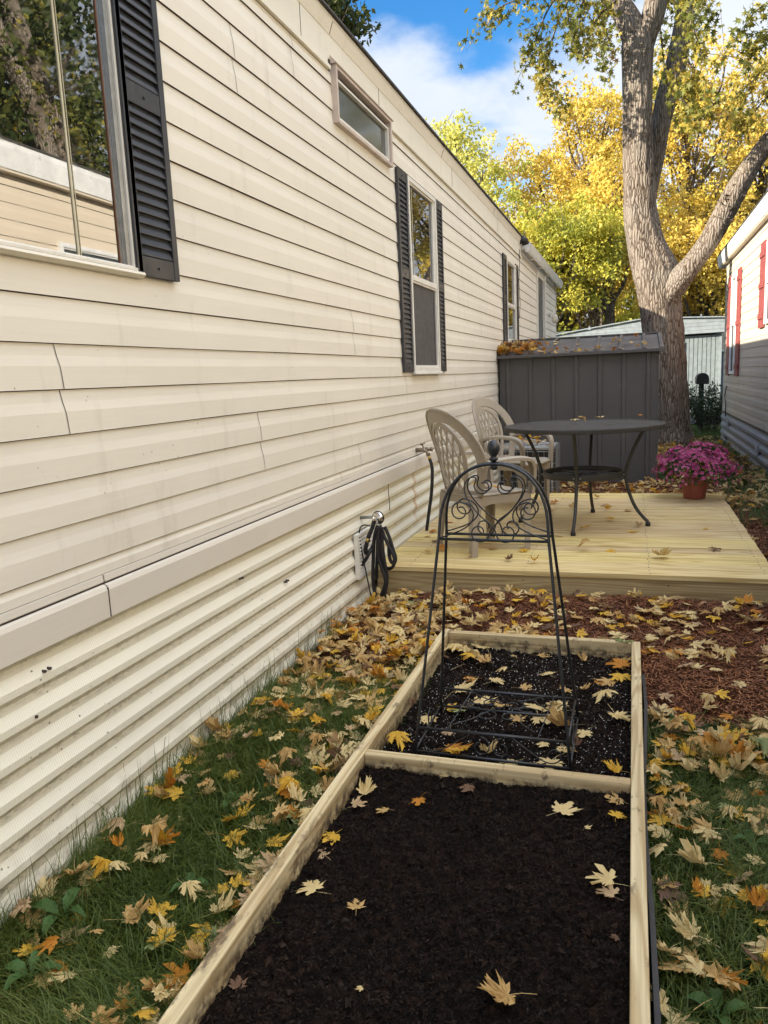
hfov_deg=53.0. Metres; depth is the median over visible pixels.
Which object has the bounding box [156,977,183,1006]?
maple leaf
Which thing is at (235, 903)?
maple leaf
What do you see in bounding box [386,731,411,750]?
maple leaf
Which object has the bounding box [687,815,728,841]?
maple leaf
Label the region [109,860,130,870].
maple leaf
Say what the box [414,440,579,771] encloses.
garden trellis
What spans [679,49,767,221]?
maple tree
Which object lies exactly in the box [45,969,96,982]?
maple leaf
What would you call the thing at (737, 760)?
maple leaf
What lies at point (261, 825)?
maple leaf
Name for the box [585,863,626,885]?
maple leaf
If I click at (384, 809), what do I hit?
maple leaf
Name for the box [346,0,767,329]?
sky
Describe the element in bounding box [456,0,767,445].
silver maple
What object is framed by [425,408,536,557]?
resin chair
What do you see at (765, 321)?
window frame
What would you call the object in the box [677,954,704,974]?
maple leaf
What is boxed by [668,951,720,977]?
maple leaf
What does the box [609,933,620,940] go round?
maple leaf
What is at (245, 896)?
maple leaf
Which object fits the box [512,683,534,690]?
maple leaf
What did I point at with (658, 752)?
maple leaf
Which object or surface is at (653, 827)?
maple leaf
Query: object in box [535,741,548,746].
maple leaf
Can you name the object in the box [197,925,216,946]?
maple leaf
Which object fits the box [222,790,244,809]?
broadleaf weed
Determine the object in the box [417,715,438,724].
maple leaf
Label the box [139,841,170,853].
maple leaf
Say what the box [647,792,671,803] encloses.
maple leaf
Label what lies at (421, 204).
window frame
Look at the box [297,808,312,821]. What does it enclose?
maple leaf
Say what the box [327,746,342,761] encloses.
maple leaf
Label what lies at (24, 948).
maple leaf
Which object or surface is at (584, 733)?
maple leaf
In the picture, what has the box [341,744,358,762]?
maple leaf
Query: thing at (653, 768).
maple leaf
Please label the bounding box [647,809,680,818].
maple leaf
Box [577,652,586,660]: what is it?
maple leaf
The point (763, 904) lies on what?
maple leaf
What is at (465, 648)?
maple leaf
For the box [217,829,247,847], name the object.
maple leaf
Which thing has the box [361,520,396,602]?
garden hose
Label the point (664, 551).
maple leaf
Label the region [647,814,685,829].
maple leaf
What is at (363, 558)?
wire stake
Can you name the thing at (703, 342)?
shed
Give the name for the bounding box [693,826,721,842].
maple leaf
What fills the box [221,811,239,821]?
maple leaf
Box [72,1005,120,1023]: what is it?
maple leaf
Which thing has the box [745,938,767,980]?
maple leaf
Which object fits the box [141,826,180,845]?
maple leaf
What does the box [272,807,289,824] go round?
maple leaf
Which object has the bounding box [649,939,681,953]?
maple leaf
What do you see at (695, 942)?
maple leaf
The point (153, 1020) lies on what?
maple leaf
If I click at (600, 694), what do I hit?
maple leaf
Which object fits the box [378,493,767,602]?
wooden deck
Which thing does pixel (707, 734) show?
maple leaf
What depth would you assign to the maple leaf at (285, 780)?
2.48 m
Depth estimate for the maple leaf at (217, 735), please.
2.89 m
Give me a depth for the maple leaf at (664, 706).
3.01 m
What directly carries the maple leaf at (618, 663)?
on the soil
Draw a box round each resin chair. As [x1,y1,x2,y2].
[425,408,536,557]
[472,397,553,509]
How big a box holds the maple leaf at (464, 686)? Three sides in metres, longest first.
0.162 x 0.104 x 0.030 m
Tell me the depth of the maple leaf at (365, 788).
2.41 m
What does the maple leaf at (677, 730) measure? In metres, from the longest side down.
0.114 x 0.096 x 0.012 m
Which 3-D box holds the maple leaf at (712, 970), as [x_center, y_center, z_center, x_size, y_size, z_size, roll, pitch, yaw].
[0.680,0.980,1.587,0.127,0.057,0.078,2,10,-30]
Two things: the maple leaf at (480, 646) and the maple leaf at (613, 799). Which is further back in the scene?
the maple leaf at (480, 646)
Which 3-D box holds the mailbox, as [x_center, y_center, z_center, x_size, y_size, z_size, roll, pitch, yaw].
[6.614,-2.303,16.061,0.244,1.182,0.535,1,10,18]
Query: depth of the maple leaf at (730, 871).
2.05 m
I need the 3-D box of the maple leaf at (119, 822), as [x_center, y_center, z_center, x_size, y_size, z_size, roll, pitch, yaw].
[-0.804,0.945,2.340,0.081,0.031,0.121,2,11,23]
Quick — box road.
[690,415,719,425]
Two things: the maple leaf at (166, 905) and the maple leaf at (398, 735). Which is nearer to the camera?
the maple leaf at (166, 905)
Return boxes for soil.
[199,646,630,1023]
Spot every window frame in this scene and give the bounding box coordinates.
[0,0,143,270]
[329,55,393,167]
[407,175,440,370]
[507,258,516,341]
[728,273,736,373]
[763,241,767,323]
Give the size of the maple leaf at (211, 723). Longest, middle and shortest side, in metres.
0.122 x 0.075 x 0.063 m
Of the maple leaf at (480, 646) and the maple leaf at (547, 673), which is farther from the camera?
the maple leaf at (480, 646)
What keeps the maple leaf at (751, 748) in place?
on the grass at (88, 989)
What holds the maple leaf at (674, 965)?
on the grass at (88, 989)
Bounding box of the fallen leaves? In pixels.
[36,333,767,1023]
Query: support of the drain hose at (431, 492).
hanging from the mobile home at (278, 278)
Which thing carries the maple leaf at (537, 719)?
on the soil
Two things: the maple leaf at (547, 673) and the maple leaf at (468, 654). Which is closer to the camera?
the maple leaf at (547, 673)
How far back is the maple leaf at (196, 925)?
1.89 m
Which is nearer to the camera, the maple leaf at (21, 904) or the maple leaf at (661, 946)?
the maple leaf at (661, 946)
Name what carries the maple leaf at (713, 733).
on the grass at (88, 989)
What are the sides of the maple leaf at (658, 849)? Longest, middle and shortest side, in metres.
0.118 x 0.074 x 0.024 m
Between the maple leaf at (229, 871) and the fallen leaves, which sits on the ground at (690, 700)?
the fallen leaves
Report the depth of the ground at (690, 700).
3.35 m
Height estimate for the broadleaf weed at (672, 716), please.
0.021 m
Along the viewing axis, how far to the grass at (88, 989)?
2.11 m
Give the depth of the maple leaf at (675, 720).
2.76 m
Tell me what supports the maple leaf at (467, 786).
on the soil
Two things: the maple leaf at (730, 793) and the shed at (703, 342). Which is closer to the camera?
the maple leaf at (730, 793)
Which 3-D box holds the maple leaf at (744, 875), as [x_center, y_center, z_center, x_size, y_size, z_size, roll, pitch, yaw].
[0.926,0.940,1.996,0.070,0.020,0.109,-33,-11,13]
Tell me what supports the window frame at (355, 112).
in the mobile home at (278, 278)
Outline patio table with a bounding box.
[504,419,665,535]
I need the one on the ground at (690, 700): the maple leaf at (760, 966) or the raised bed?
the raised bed
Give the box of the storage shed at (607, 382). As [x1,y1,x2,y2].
[496,332,663,481]
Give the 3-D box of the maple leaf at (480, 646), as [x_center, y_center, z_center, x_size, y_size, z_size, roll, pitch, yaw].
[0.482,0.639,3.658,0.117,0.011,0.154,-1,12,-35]
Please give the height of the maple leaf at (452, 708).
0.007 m
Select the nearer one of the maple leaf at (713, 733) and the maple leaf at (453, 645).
the maple leaf at (713, 733)
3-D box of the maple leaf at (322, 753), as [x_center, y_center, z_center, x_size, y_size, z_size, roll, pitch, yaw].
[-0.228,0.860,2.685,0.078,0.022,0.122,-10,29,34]
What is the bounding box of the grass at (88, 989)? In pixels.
[0,423,767,1023]
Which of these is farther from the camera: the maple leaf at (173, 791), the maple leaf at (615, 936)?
the maple leaf at (173, 791)
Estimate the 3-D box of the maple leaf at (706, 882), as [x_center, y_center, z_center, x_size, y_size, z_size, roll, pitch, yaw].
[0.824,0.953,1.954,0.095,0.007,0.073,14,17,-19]
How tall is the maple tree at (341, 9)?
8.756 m
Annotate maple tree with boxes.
[324,0,381,45]
[425,110,471,157]
[433,108,538,230]
[485,134,638,335]
[502,183,659,334]
[527,135,690,325]
[529,70,661,330]
[564,281,640,333]
[611,9,767,316]
[617,191,724,317]
[618,207,745,318]
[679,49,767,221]
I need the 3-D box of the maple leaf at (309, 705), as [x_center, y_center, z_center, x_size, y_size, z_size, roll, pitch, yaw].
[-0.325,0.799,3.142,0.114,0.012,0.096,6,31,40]
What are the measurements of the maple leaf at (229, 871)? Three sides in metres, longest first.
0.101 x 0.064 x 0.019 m
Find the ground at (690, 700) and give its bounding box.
[0,412,767,1023]
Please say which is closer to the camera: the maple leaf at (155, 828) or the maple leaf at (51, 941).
the maple leaf at (51, 941)
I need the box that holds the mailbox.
[695,373,708,428]
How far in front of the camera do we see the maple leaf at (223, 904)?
1.96 m
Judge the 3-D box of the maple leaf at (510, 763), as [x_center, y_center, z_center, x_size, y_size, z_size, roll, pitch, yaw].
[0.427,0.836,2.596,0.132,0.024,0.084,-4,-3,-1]
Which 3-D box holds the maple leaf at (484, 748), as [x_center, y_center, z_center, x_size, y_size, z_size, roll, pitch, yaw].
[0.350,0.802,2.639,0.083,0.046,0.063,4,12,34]
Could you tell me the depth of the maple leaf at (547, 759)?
2.57 m
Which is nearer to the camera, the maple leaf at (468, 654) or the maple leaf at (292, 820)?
the maple leaf at (292, 820)
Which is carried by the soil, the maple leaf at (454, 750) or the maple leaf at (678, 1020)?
the maple leaf at (454, 750)
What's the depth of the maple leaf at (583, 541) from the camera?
4.90 m
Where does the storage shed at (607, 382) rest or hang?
on the ground at (690, 700)
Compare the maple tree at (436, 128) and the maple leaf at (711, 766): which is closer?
the maple leaf at (711, 766)
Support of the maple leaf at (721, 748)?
on the grass at (88, 989)
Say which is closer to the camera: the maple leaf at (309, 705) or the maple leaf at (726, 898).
the maple leaf at (726, 898)
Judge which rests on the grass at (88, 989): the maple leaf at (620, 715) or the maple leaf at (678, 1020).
the maple leaf at (678, 1020)
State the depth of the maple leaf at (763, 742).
2.57 m
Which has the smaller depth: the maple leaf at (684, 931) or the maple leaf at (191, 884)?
the maple leaf at (684, 931)
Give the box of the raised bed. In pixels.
[157,629,650,1023]
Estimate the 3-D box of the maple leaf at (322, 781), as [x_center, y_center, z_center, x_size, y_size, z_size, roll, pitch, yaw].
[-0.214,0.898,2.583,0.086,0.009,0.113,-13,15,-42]
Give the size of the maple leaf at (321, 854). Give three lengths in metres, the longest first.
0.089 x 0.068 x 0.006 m
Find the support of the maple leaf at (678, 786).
on the grass at (88, 989)
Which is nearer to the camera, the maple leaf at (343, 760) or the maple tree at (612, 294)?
the maple leaf at (343, 760)
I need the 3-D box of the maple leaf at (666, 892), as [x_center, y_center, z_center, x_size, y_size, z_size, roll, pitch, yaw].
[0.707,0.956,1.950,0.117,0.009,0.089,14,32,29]
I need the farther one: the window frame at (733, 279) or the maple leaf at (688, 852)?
the window frame at (733, 279)
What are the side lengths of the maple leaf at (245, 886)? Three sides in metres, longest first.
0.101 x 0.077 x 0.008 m
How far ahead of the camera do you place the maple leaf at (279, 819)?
2.36 m
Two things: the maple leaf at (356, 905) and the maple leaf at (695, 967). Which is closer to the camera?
the maple leaf at (695, 967)
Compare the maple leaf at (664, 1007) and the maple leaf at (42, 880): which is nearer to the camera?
the maple leaf at (664, 1007)
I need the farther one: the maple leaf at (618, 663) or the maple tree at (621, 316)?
the maple tree at (621, 316)
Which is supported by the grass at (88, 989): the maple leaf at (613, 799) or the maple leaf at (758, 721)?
the maple leaf at (758, 721)
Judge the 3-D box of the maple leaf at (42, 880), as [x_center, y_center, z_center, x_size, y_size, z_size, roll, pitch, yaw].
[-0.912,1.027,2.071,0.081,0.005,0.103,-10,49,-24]
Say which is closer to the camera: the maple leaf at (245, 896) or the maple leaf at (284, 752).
the maple leaf at (245, 896)
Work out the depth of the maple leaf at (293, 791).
2.43 m
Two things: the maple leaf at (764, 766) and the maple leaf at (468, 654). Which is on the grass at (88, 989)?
the maple leaf at (764, 766)
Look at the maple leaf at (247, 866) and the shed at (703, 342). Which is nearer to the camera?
the maple leaf at (247, 866)
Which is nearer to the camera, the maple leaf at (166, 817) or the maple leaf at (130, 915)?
the maple leaf at (130, 915)
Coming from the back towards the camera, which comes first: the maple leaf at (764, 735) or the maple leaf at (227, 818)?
the maple leaf at (764, 735)
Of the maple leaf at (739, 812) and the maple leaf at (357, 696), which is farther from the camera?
the maple leaf at (357, 696)
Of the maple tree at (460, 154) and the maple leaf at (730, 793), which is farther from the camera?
the maple tree at (460, 154)
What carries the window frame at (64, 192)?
in the mobile home at (278, 278)
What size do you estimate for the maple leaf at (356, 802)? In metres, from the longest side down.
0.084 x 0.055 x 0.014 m
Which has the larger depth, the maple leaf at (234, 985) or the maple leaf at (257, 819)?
the maple leaf at (257, 819)
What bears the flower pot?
on the wooden deck
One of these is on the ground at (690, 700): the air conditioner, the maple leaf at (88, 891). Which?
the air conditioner
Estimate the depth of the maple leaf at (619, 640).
3.48 m
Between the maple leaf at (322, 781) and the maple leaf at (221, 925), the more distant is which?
the maple leaf at (322, 781)
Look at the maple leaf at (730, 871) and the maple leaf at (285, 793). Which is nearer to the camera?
the maple leaf at (730, 871)
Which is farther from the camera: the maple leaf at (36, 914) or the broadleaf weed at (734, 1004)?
the maple leaf at (36, 914)
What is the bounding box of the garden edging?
[642,674,660,1023]
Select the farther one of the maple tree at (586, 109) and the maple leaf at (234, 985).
the maple tree at (586, 109)
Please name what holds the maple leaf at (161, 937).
on the grass at (88, 989)
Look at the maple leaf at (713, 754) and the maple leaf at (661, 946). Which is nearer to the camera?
the maple leaf at (661, 946)
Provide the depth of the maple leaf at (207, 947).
1.83 m
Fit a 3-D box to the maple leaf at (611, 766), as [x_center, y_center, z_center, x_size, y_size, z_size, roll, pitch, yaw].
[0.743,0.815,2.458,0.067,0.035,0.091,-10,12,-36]
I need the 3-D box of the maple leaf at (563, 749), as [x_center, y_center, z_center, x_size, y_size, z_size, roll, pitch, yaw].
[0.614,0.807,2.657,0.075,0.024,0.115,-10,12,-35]
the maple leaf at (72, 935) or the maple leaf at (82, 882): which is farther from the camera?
the maple leaf at (82, 882)
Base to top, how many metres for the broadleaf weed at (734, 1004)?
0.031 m
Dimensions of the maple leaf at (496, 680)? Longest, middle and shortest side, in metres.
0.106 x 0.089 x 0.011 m
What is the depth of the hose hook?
4.49 m
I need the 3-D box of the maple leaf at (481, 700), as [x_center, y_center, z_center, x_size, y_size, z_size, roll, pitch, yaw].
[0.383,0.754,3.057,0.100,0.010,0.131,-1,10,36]
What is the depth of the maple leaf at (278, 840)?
2.23 m
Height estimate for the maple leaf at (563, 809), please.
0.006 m
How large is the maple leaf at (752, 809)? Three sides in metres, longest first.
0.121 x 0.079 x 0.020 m
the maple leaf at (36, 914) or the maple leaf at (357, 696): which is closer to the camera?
the maple leaf at (36, 914)
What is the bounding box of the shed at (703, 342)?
[556,316,724,411]
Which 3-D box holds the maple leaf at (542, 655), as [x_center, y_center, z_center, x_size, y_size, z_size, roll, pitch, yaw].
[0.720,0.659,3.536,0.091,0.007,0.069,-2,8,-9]
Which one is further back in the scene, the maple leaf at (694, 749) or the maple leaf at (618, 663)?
the maple leaf at (618, 663)
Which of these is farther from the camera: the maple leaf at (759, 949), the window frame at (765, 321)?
the window frame at (765, 321)
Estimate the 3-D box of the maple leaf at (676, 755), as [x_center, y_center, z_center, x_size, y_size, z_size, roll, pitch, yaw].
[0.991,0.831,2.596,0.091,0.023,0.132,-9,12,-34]
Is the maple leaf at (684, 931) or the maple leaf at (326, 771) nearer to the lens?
the maple leaf at (684, 931)
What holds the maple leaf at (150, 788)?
on the grass at (88, 989)
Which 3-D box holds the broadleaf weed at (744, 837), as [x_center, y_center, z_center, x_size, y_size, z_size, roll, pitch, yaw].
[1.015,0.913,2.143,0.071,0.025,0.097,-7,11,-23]
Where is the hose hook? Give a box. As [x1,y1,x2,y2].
[360,511,383,524]
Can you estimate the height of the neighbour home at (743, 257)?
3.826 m
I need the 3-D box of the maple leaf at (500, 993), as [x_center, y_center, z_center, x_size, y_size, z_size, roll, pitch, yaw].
[0.249,0.977,1.565,0.110,0.045,0.082,1,11,22]
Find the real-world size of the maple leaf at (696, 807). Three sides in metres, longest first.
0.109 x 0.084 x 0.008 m
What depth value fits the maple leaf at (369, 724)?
2.91 m
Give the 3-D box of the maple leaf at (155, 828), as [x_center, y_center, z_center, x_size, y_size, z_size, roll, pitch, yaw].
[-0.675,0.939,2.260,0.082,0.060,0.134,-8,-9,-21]
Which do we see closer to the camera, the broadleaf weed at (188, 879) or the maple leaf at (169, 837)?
the broadleaf weed at (188, 879)
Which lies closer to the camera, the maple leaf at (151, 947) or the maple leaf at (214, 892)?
the maple leaf at (151, 947)
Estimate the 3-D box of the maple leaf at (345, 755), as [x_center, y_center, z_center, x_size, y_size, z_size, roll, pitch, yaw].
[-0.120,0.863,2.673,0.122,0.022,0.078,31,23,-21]
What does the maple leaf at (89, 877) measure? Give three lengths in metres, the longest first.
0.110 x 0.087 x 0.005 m
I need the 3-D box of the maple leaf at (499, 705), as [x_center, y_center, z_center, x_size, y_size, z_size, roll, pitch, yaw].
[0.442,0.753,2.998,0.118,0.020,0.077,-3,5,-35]
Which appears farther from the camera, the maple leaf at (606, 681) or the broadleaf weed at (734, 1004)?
the maple leaf at (606, 681)
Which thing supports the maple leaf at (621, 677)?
on the soil
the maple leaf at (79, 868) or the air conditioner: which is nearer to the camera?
the maple leaf at (79, 868)
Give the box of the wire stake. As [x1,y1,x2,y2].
[359,524,370,594]
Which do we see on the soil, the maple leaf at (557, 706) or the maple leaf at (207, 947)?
the maple leaf at (557, 706)
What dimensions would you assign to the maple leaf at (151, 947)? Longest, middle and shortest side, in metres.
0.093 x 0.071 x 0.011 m
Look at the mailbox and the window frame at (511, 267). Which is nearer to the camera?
the window frame at (511, 267)
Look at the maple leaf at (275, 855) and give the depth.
2.14 m
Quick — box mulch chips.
[297,462,767,730]
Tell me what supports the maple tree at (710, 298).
on the ground at (690, 700)
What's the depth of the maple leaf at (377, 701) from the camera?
3.13 m
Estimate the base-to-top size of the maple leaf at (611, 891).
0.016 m
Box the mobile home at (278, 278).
[0,0,562,924]
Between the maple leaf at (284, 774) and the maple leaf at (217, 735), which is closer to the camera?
the maple leaf at (284, 774)
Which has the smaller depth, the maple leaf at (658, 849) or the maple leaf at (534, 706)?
the maple leaf at (658, 849)
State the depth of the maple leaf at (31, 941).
1.89 m
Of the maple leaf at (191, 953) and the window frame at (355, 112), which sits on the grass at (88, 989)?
the maple leaf at (191, 953)
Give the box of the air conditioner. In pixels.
[498,438,559,492]
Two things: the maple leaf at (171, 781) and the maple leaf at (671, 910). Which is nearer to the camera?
the maple leaf at (671, 910)
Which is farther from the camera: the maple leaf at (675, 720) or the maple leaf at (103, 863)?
the maple leaf at (675, 720)
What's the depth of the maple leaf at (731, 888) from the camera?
1.95 m
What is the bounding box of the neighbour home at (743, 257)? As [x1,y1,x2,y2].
[718,190,767,471]
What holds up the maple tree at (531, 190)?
on the ground at (690, 700)
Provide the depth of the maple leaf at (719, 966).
1.68 m
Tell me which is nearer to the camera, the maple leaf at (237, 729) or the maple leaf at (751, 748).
the maple leaf at (751, 748)
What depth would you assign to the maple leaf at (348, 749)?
2.75 m
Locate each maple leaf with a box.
[0,908,44,932]
[6,896,44,921]
[12,943,42,956]
[22,968,66,989]
[23,933,41,958]
[31,875,58,901]
[34,935,79,955]
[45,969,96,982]
[60,924,91,942]
[62,860,90,874]
[65,868,103,885]
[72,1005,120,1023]
[80,883,100,897]
[84,874,113,880]
[90,855,111,878]
[100,817,131,833]
[108,895,152,923]
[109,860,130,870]
[131,1008,158,1019]
[139,815,169,827]
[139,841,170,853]
[140,1007,159,1023]
[141,820,167,845]
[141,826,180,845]
[142,932,171,950]
[144,782,157,796]
[144,896,178,929]
[146,926,182,951]
[147,911,177,946]
[155,767,175,787]
[156,962,191,989]
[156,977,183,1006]
[159,977,178,1005]
[162,785,190,800]
[178,880,204,901]
[180,931,211,962]
[181,938,204,958]
[190,922,210,937]
[193,887,236,920]
[197,875,247,897]
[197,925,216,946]
[199,938,212,961]
[204,716,223,729]
[208,925,227,946]
[213,733,229,743]
[216,921,227,933]
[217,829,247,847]
[219,869,247,875]
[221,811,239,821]
[221,872,252,890]
[228,975,247,989]
[230,898,239,910]
[232,725,251,735]
[234,814,272,828]
[238,891,248,904]
[239,860,260,875]
[242,822,264,832]
[243,874,259,890]
[245,867,265,880]
[254,851,275,875]
[256,832,291,850]
[259,766,280,781]
[266,848,283,862]
[268,811,287,824]
[271,770,289,794]
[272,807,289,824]
[273,785,297,807]
[276,775,303,794]
[278,746,307,766]
[286,810,302,823]
[287,781,306,805]
[294,702,317,716]
[296,879,328,894]
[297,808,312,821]
[304,742,325,755]
[311,744,329,764]
[313,776,331,787]
[317,848,332,859]
[319,760,338,773]
[322,829,341,844]
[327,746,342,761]
[338,753,347,765]
[340,740,354,754]
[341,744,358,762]
[343,796,366,809]
[347,898,366,909]
[349,694,365,699]
[349,718,373,728]
[355,775,377,797]
[356,692,382,706]
[376,807,388,812]
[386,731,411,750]
[409,792,425,805]
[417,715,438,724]
[438,742,473,753]
[442,743,468,753]
[444,643,461,651]
[445,703,464,711]
[447,678,477,696]
[451,645,479,669]
[460,781,475,791]
[461,652,475,659]
[466,696,496,706]
[472,644,489,653]
[473,653,491,662]
[477,971,530,1004]
[479,739,497,752]
[485,677,503,683]
[492,700,510,708]
[499,759,518,764]
[510,714,526,723]
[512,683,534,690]
[525,703,543,710]
[531,712,550,724]
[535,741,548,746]
[537,753,564,768]
[538,653,551,657]
[539,671,555,675]
[542,700,570,711]
[545,705,584,725]
[547,801,580,815]
[556,743,576,751]
[573,735,582,744]
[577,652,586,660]
[577,729,591,737]
[578,538,590,548]
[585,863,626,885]
[589,677,615,686]
[593,689,617,702]
[595,884,620,899]
[601,759,629,772]
[604,791,627,804]
[605,657,630,670]
[606,704,630,720]
[608,671,630,681]
[608,810,626,821]
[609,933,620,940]
[615,638,633,643]
[646,762,671,789]
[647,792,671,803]
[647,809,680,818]
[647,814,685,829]
[648,814,672,841]
[649,699,673,720]
[649,842,666,857]
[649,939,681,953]
[650,984,686,1015]
[652,547,672,554]
[652,737,675,749]
[652,742,673,760]
[652,877,686,909]
[658,961,690,972]
[662,748,685,759]
[663,900,691,916]
[664,1013,690,1023]
[665,715,695,735]
[665,911,719,947]
[666,729,689,733]
[668,783,699,796]
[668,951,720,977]
[673,798,701,830]
[674,837,721,864]
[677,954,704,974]
[684,933,717,954]
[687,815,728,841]
[688,744,708,759]
[691,801,715,817]
[692,758,717,773]
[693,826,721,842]
[694,962,740,1009]
[696,731,718,752]
[700,878,723,898]
[701,739,741,771]
[708,725,727,740]
[708,733,734,754]
[709,895,738,916]
[714,958,750,986]
[714,966,747,990]
[716,804,747,820]
[719,861,746,882]
[720,786,746,803]
[721,883,741,893]
[722,741,762,761]
[728,752,756,769]
[733,871,753,884]
[740,943,766,965]
[744,935,766,953]
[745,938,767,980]
[747,805,767,818]
[749,717,767,729]
[749,737,767,757]
[750,885,767,914]
[752,733,767,737]
[757,763,767,774]
[762,927,767,958]
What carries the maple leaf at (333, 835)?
on the soil
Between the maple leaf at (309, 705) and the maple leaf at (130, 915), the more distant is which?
the maple leaf at (309, 705)
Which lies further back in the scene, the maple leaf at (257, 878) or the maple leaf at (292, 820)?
the maple leaf at (292, 820)
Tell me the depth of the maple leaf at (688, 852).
2.04 m
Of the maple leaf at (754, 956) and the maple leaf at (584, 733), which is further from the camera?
the maple leaf at (584, 733)
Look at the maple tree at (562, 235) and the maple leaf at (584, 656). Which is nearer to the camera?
the maple leaf at (584, 656)
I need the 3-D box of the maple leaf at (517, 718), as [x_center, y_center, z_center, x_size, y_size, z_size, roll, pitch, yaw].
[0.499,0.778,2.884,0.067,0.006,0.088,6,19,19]
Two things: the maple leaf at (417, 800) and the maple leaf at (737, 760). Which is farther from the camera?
the maple leaf at (737, 760)
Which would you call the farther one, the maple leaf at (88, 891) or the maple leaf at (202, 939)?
the maple leaf at (88, 891)
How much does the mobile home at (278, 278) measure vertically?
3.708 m
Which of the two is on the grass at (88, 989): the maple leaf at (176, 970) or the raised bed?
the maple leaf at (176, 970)
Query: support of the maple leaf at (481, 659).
on the soil
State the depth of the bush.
15.45 m
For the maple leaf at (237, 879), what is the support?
on the grass at (88, 989)
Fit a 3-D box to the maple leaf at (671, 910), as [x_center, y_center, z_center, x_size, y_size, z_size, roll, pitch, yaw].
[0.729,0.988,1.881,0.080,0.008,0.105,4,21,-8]
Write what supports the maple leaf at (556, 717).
on the soil
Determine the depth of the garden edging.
1.80 m
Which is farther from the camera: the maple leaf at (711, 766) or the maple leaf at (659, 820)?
the maple leaf at (711, 766)
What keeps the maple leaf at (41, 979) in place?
on the grass at (88, 989)
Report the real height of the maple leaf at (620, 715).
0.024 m
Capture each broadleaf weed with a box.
[2,949,61,992]
[31,887,84,935]
[169,872,209,894]
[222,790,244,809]
[669,713,686,722]
[685,987,752,1023]
[731,829,767,852]
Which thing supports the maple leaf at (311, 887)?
on the soil
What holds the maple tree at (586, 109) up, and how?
on the ground at (690, 700)
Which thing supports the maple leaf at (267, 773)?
on the grass at (88, 989)
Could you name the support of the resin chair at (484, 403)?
on the wooden deck
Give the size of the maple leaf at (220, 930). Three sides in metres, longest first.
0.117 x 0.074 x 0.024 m
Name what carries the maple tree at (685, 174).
on the ground at (690, 700)
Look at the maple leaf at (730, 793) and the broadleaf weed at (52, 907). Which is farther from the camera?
the maple leaf at (730, 793)
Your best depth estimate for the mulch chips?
3.84 m
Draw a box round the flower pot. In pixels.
[652,441,742,498]
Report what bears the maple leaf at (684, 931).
on the grass at (88, 989)
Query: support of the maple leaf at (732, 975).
on the grass at (88, 989)
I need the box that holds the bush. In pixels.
[689,377,722,431]
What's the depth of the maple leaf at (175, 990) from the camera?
1.69 m
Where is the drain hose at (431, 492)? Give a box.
[425,456,433,530]
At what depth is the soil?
1.93 m
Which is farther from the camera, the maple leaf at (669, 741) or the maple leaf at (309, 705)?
the maple leaf at (309, 705)
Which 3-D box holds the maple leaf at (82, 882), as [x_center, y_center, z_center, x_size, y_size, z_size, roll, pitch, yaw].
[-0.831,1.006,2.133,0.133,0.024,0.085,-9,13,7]
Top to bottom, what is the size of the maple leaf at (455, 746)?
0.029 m
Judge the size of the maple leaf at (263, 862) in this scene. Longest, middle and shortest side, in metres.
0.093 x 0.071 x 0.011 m
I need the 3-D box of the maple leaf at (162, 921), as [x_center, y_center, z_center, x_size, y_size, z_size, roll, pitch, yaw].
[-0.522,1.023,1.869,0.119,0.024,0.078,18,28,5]
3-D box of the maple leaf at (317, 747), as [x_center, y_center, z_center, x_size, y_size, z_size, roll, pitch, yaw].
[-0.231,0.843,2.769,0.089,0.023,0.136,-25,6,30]
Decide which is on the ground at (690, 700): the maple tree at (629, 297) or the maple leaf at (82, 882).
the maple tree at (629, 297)
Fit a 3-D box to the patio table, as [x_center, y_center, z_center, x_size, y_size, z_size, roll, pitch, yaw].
[1.483,-0.282,5.735,1.148,0.744,1.148,1,10,18]
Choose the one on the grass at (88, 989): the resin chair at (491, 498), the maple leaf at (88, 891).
the maple leaf at (88, 891)
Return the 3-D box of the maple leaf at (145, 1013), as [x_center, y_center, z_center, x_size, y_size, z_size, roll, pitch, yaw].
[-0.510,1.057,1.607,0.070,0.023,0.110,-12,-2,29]
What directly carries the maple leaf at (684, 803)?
on the grass at (88, 989)
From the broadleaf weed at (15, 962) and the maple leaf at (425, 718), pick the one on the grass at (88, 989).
the broadleaf weed at (15, 962)

